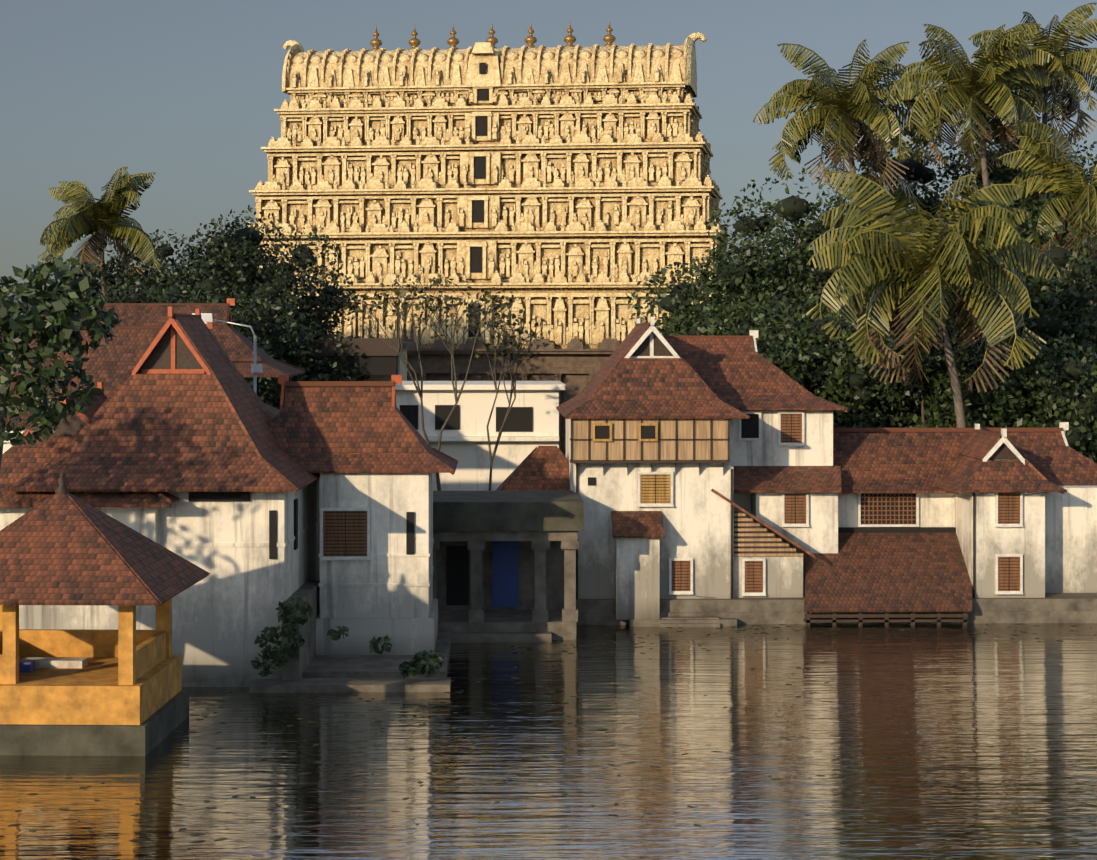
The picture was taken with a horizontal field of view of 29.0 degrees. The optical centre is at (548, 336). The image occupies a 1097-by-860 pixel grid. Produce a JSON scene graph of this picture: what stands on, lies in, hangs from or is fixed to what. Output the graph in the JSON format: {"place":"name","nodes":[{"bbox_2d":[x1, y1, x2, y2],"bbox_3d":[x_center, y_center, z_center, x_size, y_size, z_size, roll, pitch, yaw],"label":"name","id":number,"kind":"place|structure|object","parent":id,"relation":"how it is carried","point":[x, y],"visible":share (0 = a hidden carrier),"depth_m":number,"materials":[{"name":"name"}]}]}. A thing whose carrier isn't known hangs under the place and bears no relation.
{"place":"outdoors","nodes":[
{"label":"outdoors","id":0,"kind":"place"},
{"bbox_2d":[0,623,1096,859],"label":"pond water","id":1,"kind":"structure","parent":0,"point":[1008,705],"depth_m":53.74,"materials":[{"name":"liquid"}]},
{"bbox_2d":[0,598,188,755],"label":"pavilion","id":2,"kind":"structure","parent":1,"relation":"in","point":[120,691],"depth_m":55.09,"materials":[{"name":"stone"}]},
{"bbox_2d":[0,473,209,605],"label":"pavilion roof","id":3,"kind":"structure","parent":2,"relation":"on","point":[62,545],"depth_m":55.62,"materials":[{"name":"tile"}]},
{"bbox_2d":[8,623,1096,843],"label":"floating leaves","id":4,"kind":"object","parent":1,"relation":"on","point":[444,771],"visible":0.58,"depth_m":58.37,"materials":[{"name":"green plant"}]},
{"bbox_2d":[0,0,1096,314],"label":"sky","id":5,"kind":"structure","parent":0,"point":[187,93],"materials":[{"name":"blue"}]},
{"bbox_2d":[566,410,1096,626],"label":"building walls","id":6,"kind":"structure","parent":0,"point":[710,545],"depth_m":80.07,"materials":[{"name":"white paint"}]},
{"bbox_2d":[556,317,1096,611],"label":"tiled roofs","id":7,"kind":"structure","parent":6,"relation":"on","point":[647,371],"depth_m":81.90,"materials":[{"name":"brown tile"}]},
{"bbox_2d":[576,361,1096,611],"bbox_3d":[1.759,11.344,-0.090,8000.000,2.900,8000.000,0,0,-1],"label":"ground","id":8,"kind":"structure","parent":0,"point":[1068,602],"depth_m":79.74,"materials":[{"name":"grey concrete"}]},
{"bbox_2d":[0,427,450,692],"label":"building walls","id":9,"kind":"structure","parent":8,"relation":"on","point":[353,552],"depth_m":65.82,"materials":[{"name":"white paint"}]},
{"bbox_2d":[192,313,262,393],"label":"street lamp","id":10,"kind":"object","parent":9,"relation":"attached to","point":[256,368],"visible":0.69,"depth_m":73.57,"materials":[{"name":"silver metal"}]},
{"bbox_2d":[0,298,457,506],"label":"house roofs","id":11,"kind":"structure","parent":9,"relation":"on","point":[179,406],"depth_m":67.69,"materials":[{"name":"brown tile"}]},
{"bbox_2d":[257,338,583,642],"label":"buildings","id":12,"kind":"structure","parent":8,"relation":"on","point":[504,564],"depth_m":78.83,"materials":[{"name":"stone"}]},
{"bbox_2d":[495,446,569,490],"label":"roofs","id":13,"kind":"structure","parent":12,"relation":"on","point":[542,468],"depth_m":84.44,"materials":[{"name":"tile"}]},
{"bbox_2d":[247,21,730,455],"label":"temple tower","id":14,"kind":"structure","parent":8,"relation":"on","point":[569,193],"depth_m":171.41,"materials":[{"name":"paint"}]},
{"bbox_2d":[0,2,1096,490],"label":"tree trunks","id":15,"kind":"object","parent":8,"relation":"on","point":[958,400],"visible":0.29,"depth_m":95.90,"materials":[{"name":"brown plant"}]},
{"bbox_2d":[6,205,369,409],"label":"leaves","id":16,"kind":"object","parent":15,"relation":"attached to","point":[265,311],"visible":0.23,"depth_m":136.22,"materials":[{"name":"green plant"}]},
{"bbox_2d":[0,254,445,678],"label":"leaves","id":17,"kind":"object","parent":15,"relation":"on","point":[69,339],"visible":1,"depth_m":41.35,"materials":[{"name":"green plant"}]},
{"bbox_2d":[342,265,550,378],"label":"sparse tree leaves","id":18,"kind":"object","parent":15,"relation":"on","point":[437,281],"visible":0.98,"depth_m":92.05,"materials":[{"name":"green plant"}]},
{"bbox_2d":[38,4,1096,392],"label":"palm fronds","id":19,"kind":"object","parent":15,"relation":"on","point":[998,104],"visible":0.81,"depth_m":117.30,"materials":[{"name":"green plant"}]},
{"bbox_2d":[625,112,1096,462],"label":"tree leaves","id":20,"kind":"object","parent":8,"relation":"on","point":[839,373],"visible":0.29,"depth_m":104.12,"materials":[{"name":"green plant"}]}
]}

